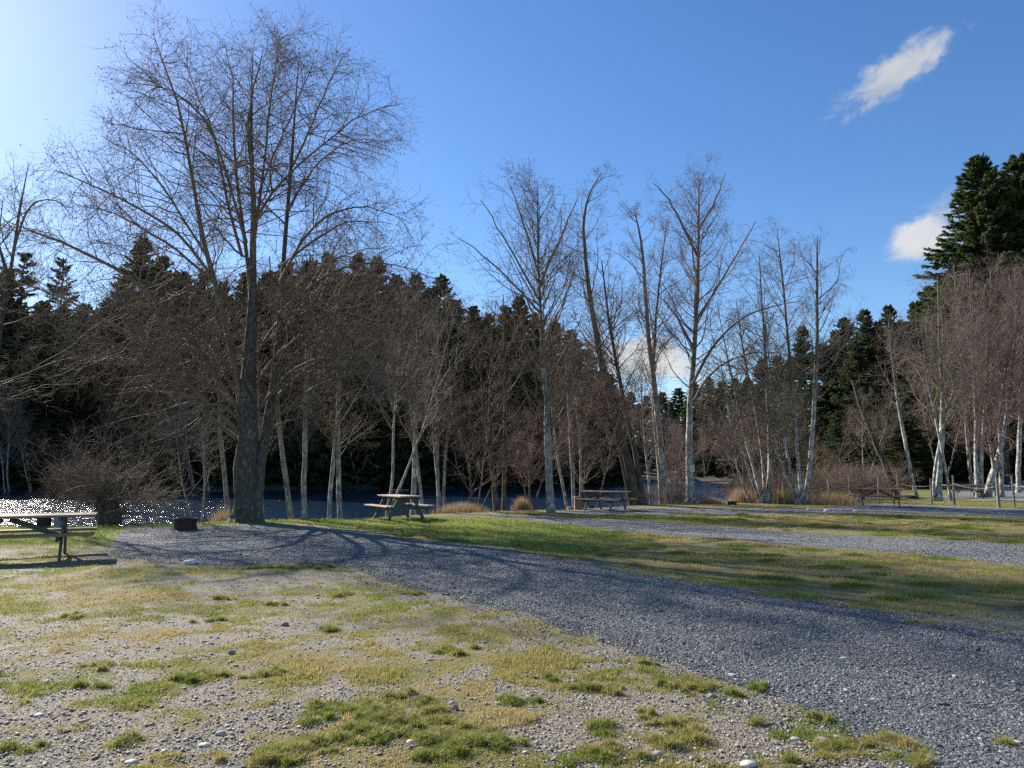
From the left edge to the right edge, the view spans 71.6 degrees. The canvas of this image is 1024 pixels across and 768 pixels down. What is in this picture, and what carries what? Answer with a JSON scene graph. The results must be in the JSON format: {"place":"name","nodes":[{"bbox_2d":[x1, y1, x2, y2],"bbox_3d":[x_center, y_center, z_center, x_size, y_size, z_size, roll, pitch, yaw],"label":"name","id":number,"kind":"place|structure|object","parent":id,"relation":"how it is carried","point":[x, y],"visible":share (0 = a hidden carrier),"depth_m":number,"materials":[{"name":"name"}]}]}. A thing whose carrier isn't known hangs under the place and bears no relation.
{"place":"outdoors","nodes":[
{"label":"outdoors","id":0,"kind":"place"},
{"bbox_2d":[0,482,737,526],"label":"river water","id":1,"kind":"structure","parent":0,"point":[354,501],"depth_m":55.15,"materials":[{"name":"blue liquid"}]},
{"bbox_2d":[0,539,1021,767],"bbox_3d":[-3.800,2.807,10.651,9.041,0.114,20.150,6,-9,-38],"label":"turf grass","id":2,"kind":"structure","parent":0,"point":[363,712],"depth_m":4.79,"materials":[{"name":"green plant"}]},
{"bbox_2d":[0,466,1023,767],"bbox_3d":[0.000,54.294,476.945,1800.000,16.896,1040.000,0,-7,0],"label":"ground","id":3,"kind":"structure","parent":0,"point":[308,622],"depth_m":6.44,"materials":[{"name":"grey gravel"}]},
{"bbox_2d":[0,379,41,491],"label":"alder","id":4,"kind":"object","parent":3,"relation":"on","point":[8,423],"visible":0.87,"depth_m":81.25,"materials":[{"name":"brown plant"}]},
{"bbox_2d":[0,377,43,484],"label":"conifer tree","id":5,"kind":"object","parent":3,"relation":"on","point":[25,401],"visible":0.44,"depth_m":87.43,"materials":[{"name":"green plant"}]},
{"bbox_2d":[0,268,44,392],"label":"conifer tree","id":6,"kind":"object","parent":3,"relation":"on","point":[11,330],"visible":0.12,"depth_m":99.55,"materials":[{"name":"green plant"}]},
{"bbox_2d":[0,389,46,491],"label":"alder","id":7,"kind":"object","parent":3,"relation":"on","point":[28,450],"visible":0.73,"depth_m":83.28,"materials":[{"name":"brown plant"}]},
{"bbox_2d":[0,252,48,464],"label":"conifer tree","id":8,"kind":"object","parent":3,"relation":"on","point":[20,314],"visible":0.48,"depth_m":95.33,"materials":[{"name":"green plant"}]},
{"bbox_2d":[0,300,62,470],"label":"conifer tree","id":9,"kind":"object","parent":3,"relation":"on","point":[33,380],"visible":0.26,"depth_m":96.44,"materials":[{"name":"green plant"}]},
{"bbox_2d":[1,397,78,491],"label":"conifer tree","id":10,"kind":"object","parent":3,"relation":"on","point":[44,416],"visible":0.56,"depth_m":85.69,"materials":[{"name":"green plant"}]},
{"bbox_2d":[0,512,97,560],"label":"picnic table","id":11,"kind":"object","parent":3,"relation":"on","point":[49,532],"visible":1,"depth_m":12.39,"materials":[{"name":"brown wood"}]},
{"bbox_2d":[18,257,83,437],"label":"conifer tree","id":12,"kind":"object","parent":3,"relation":"on","point":[51,332],"visible":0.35,"depth_m":94.01,"materials":[{"name":"green plant"}]},
{"bbox_2d":[31,313,94,481],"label":"conifer tree","id":13,"kind":"object","parent":3,"relation":"on","point":[58,391],"visible":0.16,"depth_m":91.82,"materials":[{"name":"green plant"}]},
{"bbox_2d":[0,151,133,419],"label":"bare tree","id":14,"kind":"object","parent":3,"relation":"on","point":[6,289],"visible":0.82,"depth_m":25.72,"materials":[{"name":"brown wood"}]},
{"bbox_2d":[11,384,122,491],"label":"conifer tree","id":15,"kind":"object","parent":3,"relation":"on","point":[75,414],"visible":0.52,"depth_m":86.21,"materials":[{"name":"green plant"}]},
{"bbox_2d":[45,299,131,485],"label":"conifer tree","id":16,"kind":"object","parent":3,"relation":"on","point":[94,408],"visible":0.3,"depth_m":89.01,"materials":[{"name":"green plant"}]},
{"bbox_2d":[6,408,207,525],"bbox_3d":[-12.220,3.187,21.613,5.353,4.852,5.540,5,-9,-35],"label":"willow bush","id":17,"kind":"object","parent":3,"relation":"on","point":[108,498],"visible":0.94,"depth_m":21.36,"materials":[{"name":"brown plant"}]},
{"bbox_2d":[78,388,152,479],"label":"alder","id":18,"kind":"object","parent":3,"relation":"on","point":[104,431],"visible":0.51,"depth_m":86.18,"materials":[{"name":"orange plant"}]},
{"bbox_2d":[56,235,193,485],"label":"conifer tree","id":19,"kind":"object","parent":3,"relation":"on","point":[105,414],"visible":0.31,"depth_m":89.94,"materials":[{"name":"green plant"}]},
{"bbox_2d":[117,270,232,485],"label":"conifer tree","id":20,"kind":"object","parent":3,"relation":"on","point":[191,453],"visible":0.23,"depth_m":91.71,"materials":[{"name":"green plant"}]},
{"bbox_2d":[138,366,234,522],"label":"bare sapling","id":21,"kind":"object","parent":3,"relation":"on","point":[203,443],"visible":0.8,"depth_m":22.25,"materials":[{"name":"brown plant"}]},
{"bbox_2d":[168,280,243,489],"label":"conifer tree","id":22,"kind":"object","parent":3,"relation":"on","point":[214,481],"visible":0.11,"depth_m":94.50,"materials":[{"name":"green plant"}]},
{"bbox_2d":[172,275,263,519],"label":"bare tree","id":23,"kind":"object","parent":3,"relation":"on","point":[225,486],"visible":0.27,"depth_m":25.25,"materials":[{"name":"brown plant"}]},
{"bbox_2d":[0,0,472,523],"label":"alder tree","id":24,"kind":"object","parent":3,"relation":"on","point":[250,460],"visible":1,"depth_m":21.68,"materials":[{"name":"brown plant"}]},
{"bbox_2d":[207,270,301,483],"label":"conifer tree","id":25,"kind":"object","parent":3,"relation":"on","point":[267,384],"visible":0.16,"depth_m":98.07,"materials":[{"name":"green plant"}]},
{"bbox_2d":[210,255,309,519],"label":"bare tree","id":26,"kind":"object","parent":3,"relation":"on","point":[285,477],"visible":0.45,"depth_m":22.98,"materials":[{"name":"brown plant"}]},
{"bbox_2d":[226,262,312,482],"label":"conifer tree","id":27,"kind":"object","parent":3,"relation":"on","point":[230,470],"visible":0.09,"depth_m":98.19,"materials":[{"name":"green plant"}]},
{"bbox_2d":[232,259,358,486],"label":"conifer tree","id":28,"kind":"object","parent":3,"relation":"on","point":[290,459],"visible":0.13,"depth_m":96.09,"materials":[{"name":"green plant"}]},
{"bbox_2d":[263,238,345,519],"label":"bare tree","id":29,"kind":"object","parent":3,"relation":"on","point":[304,482],"visible":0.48,"depth_m":22.56,"materials":[{"name":"brown plant"}]},
{"bbox_2d":[277,252,366,487],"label":"conifer tree","id":30,"kind":"object","parent":3,"relation":"on","point":[320,461],"visible":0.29,"depth_m":95.77,"materials":[{"name":"green plant"}]},
{"bbox_2d":[280,250,385,519],"bbox_3d":[-5.895,0.010,23.927,3.728,9.449,3.355,0,-7,0],"label":"bare tree","id":31,"kind":"object","parent":3,"relation":"on","point":[336,449],"visible":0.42,"depth_m":23.38,"materials":[{"name":"brown plant"}]},
{"bbox_2d":[295,272,379,487],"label":"conifer tree","id":32,"kind":"object","parent":3,"relation":"on","point":[361,479],"visible":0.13,"depth_m":97.85,"materials":[{"name":"green plant"}]},
{"bbox_2d":[308,252,409,488],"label":"conifer tree","id":33,"kind":"object","parent":3,"relation":"on","point":[365,447],"visible":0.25,"depth_m":99.23,"materials":[{"name":"green plant"}]},
{"bbox_2d":[334,255,411,488],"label":"conifer tree","id":34,"kind":"object","parent":3,"relation":"on","point":[363,470],"visible":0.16,"depth_m":100.33,"materials":[{"name":"green plant"}]},
{"bbox_2d":[342,273,445,487],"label":"conifer tree","id":35,"kind":"object","parent":3,"relation":"on","point":[397,474],"visible":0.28,"depth_m":99.99,"materials":[{"name":"green plant"}]},
{"bbox_2d":[364,494,434,520],"bbox_3d":[-3.640,3.974,22.853,1.654,0.784,1.917,4,-8,-32],"label":"picnic table","id":36,"kind":"object","parent":3,"relation":"on","point":[405,507],"visible":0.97,"depth_m":22.56,"materials":[{"name":"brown wood"}]},
{"bbox_2d":[343,274,491,517],"bbox_3d":[-3.371,0.356,24.983,6.027,9.022,3.620,5,-9,-36],"label":"bare sapling","id":37,"kind":"object","parent":3,"relation":"on","point":[387,512],"visible":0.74,"depth_m":24.84,"materials":[{"name":"brown plant"}]},
{"bbox_2d":[375,273,461,486],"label":"conifer tree","id":38,"kind":"object","parent":3,"relation":"on","point":[423,472],"visible":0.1,"depth_m":102.78,"materials":[{"name":"green plant"}]},
{"bbox_2d":[373,253,464,514],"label":"bare tree","id":39,"kind":"object","parent":3,"relation":"on","point":[415,465],"visible":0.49,"depth_m":28.41,"materials":[{"name":"grey plant"}]},
{"bbox_2d":[386,288,473,488],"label":"conifer tree","id":40,"kind":"object","parent":3,"relation":"on","point":[408,479],"visible":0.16,"depth_m":102.22,"materials":[{"name":"green plant"}]},
{"bbox_2d":[401,279,485,511],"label":"bare tree","id":41,"kind":"object","parent":3,"relation":"on","point":[436,444],"visible":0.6,"depth_m":29.82,"materials":[{"name":"brown plant"}]},
{"bbox_2d":[413,274,488,487],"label":"conifer tree","id":42,"kind":"object","parent":3,"relation":"on","point":[445,287],"visible":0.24,"depth_m":105.59,"materials":[{"name":"green plant"}]},
{"bbox_2d":[421,299,485,487],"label":"conifer tree","id":43,"kind":"object","parent":3,"relation":"on","point":[460,483],"visible":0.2,"depth_m":106.97,"materials":[{"name":"green plant"}]},
{"bbox_2d":[429,500,493,513],"bbox_3d":[-1.939,4.807,27.606,2.628,0.607,2.670,0,-7,0],"label":"dry grass clump","id":44,"kind":"object","parent":3,"relation":"on","point":[461,508],"visible":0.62,"depth_m":27.23,"materials":[{"name":"beige plant"}]},
{"bbox_2d":[452,305,509,487],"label":"conifer tree","id":45,"kind":"object","parent":3,"relation":"on","point":[472,316],"visible":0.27,"depth_m":109.75,"materials":[{"name":"green plant"}]},
{"bbox_2d":[446,296,527,510],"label":"bare tree","id":46,"kind":"object","parent":3,"relation":"on","point":[489,437],"visible":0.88,"depth_m":29.15,"materials":[{"name":"orange plant"}]},
{"bbox_2d":[434,364,546,508],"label":"bare sapling","id":47,"kind":"object","parent":3,"relation":"on","point":[468,457],"visible":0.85,"depth_m":27.77,"materials":[{"name":"orange plant"}]},
{"bbox_2d":[464,312,531,487],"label":"conifer tree","id":48,"kind":"object","parent":3,"relation":"on","point":[500,436],"visible":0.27,"depth_m":109.29,"materials":[{"name":"green plant"}]},
{"bbox_2d":[467,289,539,510],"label":"bare tree","id":49,"kind":"object","parent":3,"relation":"on","point":[505,411],"visible":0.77,"depth_m":29.35,"materials":[{"name":"orange plant"}]},
{"bbox_2d":[477,305,544,486],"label":"conifer tree","id":50,"kind":"object","parent":3,"relation":"on","point":[515,377],"visible":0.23,"depth_m":112.21,"materials":[{"name":"green plant"}]},
{"bbox_2d":[0,540,1023,767],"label":"field pebbles","id":51,"kind":"object","parent":3,"relation":"on","point":[242,755],"visible":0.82,"depth_m":4.43,"materials":[{"name":"grey gravel"}]},
{"bbox_2d":[494,295,554,486],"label":"conifer tree","id":52,"kind":"object","parent":3,"relation":"on","point":[527,374],"visible":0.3,"depth_m":112.98,"materials":[{"name":"green plant"}]},
{"bbox_2d":[436,155,614,512],"bbox_3d":[0.559,-2.023,27.666,7.406,14.414,5.889,0,-7,0],"label":"bare tree","id":53,"kind":"object","parent":3,"relation":"on","point":[544,376],"visible":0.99,"depth_m":27.63,"materials":[{"name":"brown plant"}]},
{"bbox_2d":[499,312,578,485],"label":"conifer tree","id":54,"kind":"object","parent":3,"relation":"on","point":[554,473],"visible":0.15,"depth_m":114.88,"materials":[{"name":"green plant"}]},
{"bbox_2d":[495,393,588,509],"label":"bare sapling","id":55,"kind":"object","parent":3,"relation":"on","point":[529,473],"visible":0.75,"depth_m":29.22,"materials":[{"name":"orange plant"}]},
{"bbox_2d":[524,320,601,485],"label":"conifer tree","id":56,"kind":"object","parent":3,"relation":"on","point":[556,481],"visible":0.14,"depth_m":117.65,"materials":[{"name":"green plant"}]},
{"bbox_2d":[545,313,609,509],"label":"bare tree","id":57,"kind":"object","parent":3,"relation":"on","point":[578,422],"visible":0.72,"depth_m":29.55,"materials":[{"name":"brown plant"}]},
{"bbox_2d":[554,329,605,485],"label":"conifer tree","id":58,"kind":"object","parent":3,"relation":"on","point":[596,468],"visible":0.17,"depth_m":119.79,"materials":[{"name":"green plant"}]},
{"bbox_2d":[534,359,657,507],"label":"bare sapling","id":59,"kind":"object","parent":3,"relation":"on","point":[588,463],"visible":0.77,"depth_m":31.41,"materials":[{"name":"orange plant"}]},
{"bbox_2d":[577,349,619,485],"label":"conifer tree","id":60,"kind":"object","parent":3,"relation":"on","point":[591,483],"visible":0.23,"depth_m":122.02,"materials":[{"name":"green plant"}]},
{"bbox_2d":[538,159,663,505],"bbox_3d":[4.098,-2.338,33.577,6.908,16.713,5.378,2,-7,-18],"label":"bare tree","id":61,"kind":"object","parent":3,"relation":"on","point":[632,483],"visible":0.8,"depth_m":33.16,"materials":[{"name":"brown plant"}]},
{"bbox_2d":[600,404,646,484],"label":"conifer tree","id":62,"kind":"object","parent":3,"relation":"on","point":[618,477],"visible":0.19,"depth_m":131.40,"materials":[{"name":"green plant"}]},
{"bbox_2d":[600,200,703,504],"bbox_3d":[6.908,-1.577,34.961,5.564,15.374,4.882,0,-7,0],"label":"bare tree","id":63,"kind":"object","parent":3,"relation":"on","point":[661,470],"visible":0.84,"depth_m":34.66,"materials":[{"name":"white plant"}]},
{"bbox_2d":[638,411,717,502],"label":"bare sapling","id":64,"kind":"object","parent":3,"relation":"on","point":[679,474],"visible":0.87,"depth_m":34.87,"materials":[{"name":"orange plant"}]},
{"bbox_2d":[694,393,734,477],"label":"conifer tree","id":65,"kind":"object","parent":3,"relation":"on","point":[712,464],"visible":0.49,"depth_m":193.66,"materials":[{"name":"green plant"}]},
{"bbox_2d":[638,151,814,503],"bbox_3d":[10.604,-2.970,35.505,8.555,18.160,6.849,0,-7,0],"label":"bare tree","id":66,"kind":"object","parent":3,"relation":"on","point":[693,377],"visible":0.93,"depth_m":35.36,"materials":[{"name":"white plant"}]},
{"bbox_2d":[685,386,774,485],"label":"bare sapling","id":67,"kind":"object","parent":3,"relation":"on","point":[742,460],"visible":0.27,"depth_m":41.10,"materials":[{"name":"orange plant"}]},
{"bbox_2d":[676,248,802,503],"bbox_3d":[11.316,-0.558,34.874,6.590,13.290,5.196,0,-7,0],"label":"bare tree","id":68,"kind":"object","parent":3,"relation":"on","point":[764,499],"visible":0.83,"depth_m":34.72,"materials":[{"name":"white plant"}]},
{"bbox_2d":[721,378,811,479],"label":"bare sapling","id":69,"kind":"object","parent":3,"relation":"on","point":[756,453],"visible":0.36,"depth_m":38.19,"materials":[{"name":"brown plant"}]},
{"bbox_2d":[761,324,824,477],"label":"conifer tree","id":70,"kind":"object","parent":3,"relation":"on","point":[806,361],"visible":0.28,"depth_m":88.46,"materials":[{"name":"green plant"}]},
{"bbox_2d":[724,218,870,503],"bbox_3d":[13.628,-1.350,34.182,7.063,14.718,5.249,-4,-8,27],"label":"bare tree","id":71,"kind":"object","parent":3,"relation":"on","point":[791,368],"visible":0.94,"depth_m":33.95,"materials":[{"name":"white plant"}]},
{"bbox_2d":[793,410,833,482],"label":"conifer tree","id":72,"kind":"object","parent":3,"relation":"on","point":[820,440],"visible":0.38,"depth_m":77.54,"materials":[{"name":"green plant"}]},
{"bbox_2d":[800,343,846,462],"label":"conifer tree","id":73,"kind":"object","parent":3,"relation":"on","point":[818,405],"visible":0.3,"depth_m":84.07,"materials":[{"name":"green plant"}]},
{"bbox_2d":[791,403,867,481],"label":"bare sapling","id":74,"kind":"object","parent":3,"relation":"on","point":[815,458],"visible":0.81,"depth_m":41.62,"materials":[{"name":"orange plant"}]},
{"bbox_2d":[791,489,875,504],"bbox_3d":[15.131,5.316,33.604,3.653,0.739,3.122,0,-7,0],"label":"dry grass clump","id":75,"kind":"object","parent":3,"relation":"on","point":[835,499],"visible":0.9,"depth_m":33.20,"materials":[{"name":"beige plant"}]},
{"bbox_2d":[814,411,860,477],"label":"conifer tree","id":76,"kind":"object","parent":3,"relation":"on","point":[836,422],"visible":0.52,"depth_m":71.65,"materials":[{"name":"green plant"}]},
{"bbox_2d":[804,453,882,498],"bbox_3d":[18.070,5.178,39.334,4.516,3.166,4.323,-1,-7,9],"label":"bare shrub","id":77,"kind":"object","parent":3,"relation":"on","point":[843,477],"visible":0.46,"depth_m":38.64,"materials":[{"name":"brown plant"}]},
{"bbox_2d":[816,317,880,450],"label":"conifer tree","id":78,"kind":"object","parent":3,"relation":"on","point":[841,357],"visible":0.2,"depth_m":82.63,"materials":[{"name":"green plant"}]},
{"bbox_2d":[817,339,894,465],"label":"conifer tree","id":79,"kind":"object","parent":3,"relation":"on","point":[858,360],"visible":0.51,"depth_m":74.20,"materials":[{"name":"green plant"}]},
{"bbox_2d":[834,411,889,475],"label":"conifer tree","id":80,"kind":"object","parent":3,"relation":"on","point":[853,438],"visible":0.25,"depth_m":67.73,"materials":[{"name":"green plant"}]},
{"bbox_2d":[835,308,904,461],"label":"conifer tree","id":81,"kind":"object","parent":3,"relation":"on","point":[870,351],"visible":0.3,"depth_m":78.22,"materials":[{"name":"green plant"}]},
{"bbox_2d":[837,386,907,475],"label":"bare sapling","id":82,"kind":"object","parent":3,"relation":"on","point":[883,432],"visible":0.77,"depth_m":49.55,"materials":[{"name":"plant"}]},
{"bbox_2d":[845,370,901,497],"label":"bare tree","id":83,"kind":"object","parent":3,"relation":"on","point":[878,450],"visible":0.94,"depth_m":42.48,"materials":[{"name":"grey plant"}]},
{"bbox_2d":[857,411,915,481],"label":"conifer tree","id":84,"kind":"object","parent":3,"relation":"on","point":[878,461],"visible":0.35,"depth_m":65.51,"materials":[{"name":"green plant"}]},
{"bbox_2d":[865,323,934,495],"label":"bare tree","id":85,"kind":"object","parent":3,"relation":"on","point":[912,480],"visible":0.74,"depth_m":42.16,"materials":[{"name":"white plant"}]},
{"bbox_2d":[782,475,1023,507],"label":"rope fence","id":86,"kind":"object","parent":3,"relation":"on","point":[997,493],"visible":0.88,"depth_m":32.83,"materials":[{"name":"brown wood"}]},
{"bbox_2d":[877,411,946,488],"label":"conifer tree","id":87,"kind":"object","parent":3,"relation":"on","point":[919,463],"visible":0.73,"depth_m":61.36,"materials":[{"name":"green plant"}]},
{"bbox_2d":[874,319,956,478],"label":"conifer tree","id":88,"kind":"object","parent":3,"relation":"on","point":[900,376],"visible":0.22,"depth_m":76.31,"materials":[{"name":"green plant"}]},
{"bbox_2d":[912,412,966,481],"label":"conifer tree","id":89,"kind":"object","parent":3,"relation":"on","point":[934,444],"visible":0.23,"depth_m":71.25,"materials":[{"name":"green plant"}]},
{"bbox_2d":[902,356,982,485],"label":"bare sapling","id":90,"kind":"object","parent":3,"relation":"on","point":[930,441],"visible":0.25,"depth_m":63.60,"materials":[{"name":"brown plant"}]},
{"bbox_2d":[871,255,1023,500],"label":"bare tree","id":91,"kind":"object","parent":3,"relation":"on","point":[940,461],"visible":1,"depth_m":37.93,"materials":[{"name":"white plant"}]},
{"bbox_2d":[888,152,1023,482],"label":"conifer tree","id":92,"kind":"object","parent":3,"relation":"on","point":[983,204],"visible":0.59,"depth_m":67.29,"materials":[{"name":"green plant"}]},
{"bbox_2d":[904,255,1023,496],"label":"bare tree","id":93,"kind":"object","parent":3,"relation":"on","point":[997,462],"visible":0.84,"depth_m":43.35,"materials":[{"name":"white plant"}]},
{"bbox_2d":[921,325,1017,481],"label":"conifer tree","id":94,"kind":"object","parent":3,"relation":"on","point":[963,471],"visible":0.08,"depth_m":68.64,"materials":[{"name":"green plant"}]},
{"bbox_2d":[919,241,1020,486],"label":"bare tree","id":95,"kind":"object","parent":3,"relation":"on","point":[971,481],"visible":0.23,"depth_m":63.95,"materials":[{"name":"white plant"}]},
{"bbox_2d":[949,152,1023,428],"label":"conifer tree","id":96,"kind":"object","parent":3,"relation":"on","point":[1014,165],"visible":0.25,"depth_m":68.65,"materials":[{"name":"green plant"}]},
{"bbox_2d":[963,254,1023,492],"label":"bare tree","id":97,"kind":"object","parent":3,"relation":"on","point":[1018,471],"visible":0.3,"depth_m":53.42,"materials":[{"name":"white plant"}]},
{"bbox_2d":[0,497,1023,624],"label":"lawn grass","id":98,"kind":"structure","parent":0,"point":[878,595],"depth_m":15.15,"materials":[{"name":"green plant"}]},
{"bbox_2d":[0,0,1023,440],"label":"sky","id":99,"kind":"structure","parent":0,"point":[858,120],"materials":[{"name":"blue"}]},
{"bbox_2d":[79,524,1023,767],"bbox_3d":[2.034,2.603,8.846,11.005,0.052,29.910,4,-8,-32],"label":"gravel road","id":100,"kind":"structure","parent":0,"point":[278,538],"depth_m":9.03,"materials":[{"name":"grey gravel"}]},
{"bbox_2d":[114,513,1023,562],"bbox_3d":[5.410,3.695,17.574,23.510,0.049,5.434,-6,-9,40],"label":"gravel road","id":101,"kind":"structure","parent":0,"point":[678,529],"depth_m":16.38,"materials":[{"name":"grey gravel"}]},
{"bbox_2d":[557,504,1023,516],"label":"gravel path","id":102,"kind":"structure","parent":0,"point":[904,509],"depth_m":27.98,"materials":[{"name":"grey gravel"}]},
{"bbox_2d":[573,490,637,511],"bbox_3d":[3.711,4.649,28.218,2.014,0.785,1.654,-6,-9,40],"label":"picnic table","id":103,"kind":"object","parent":102,"relation":"on","point":[611,499],"visible":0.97,"depth_m":28.11,"materials":[{"name":"brown wood"}]},
{"bbox_2d":[946,477,1023,501],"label":"gravel path","id":104,"kind":"structure","parent":0,"point":[1007,490],"depth_m":46.68,"materials":[{"name":"grey gravel"}]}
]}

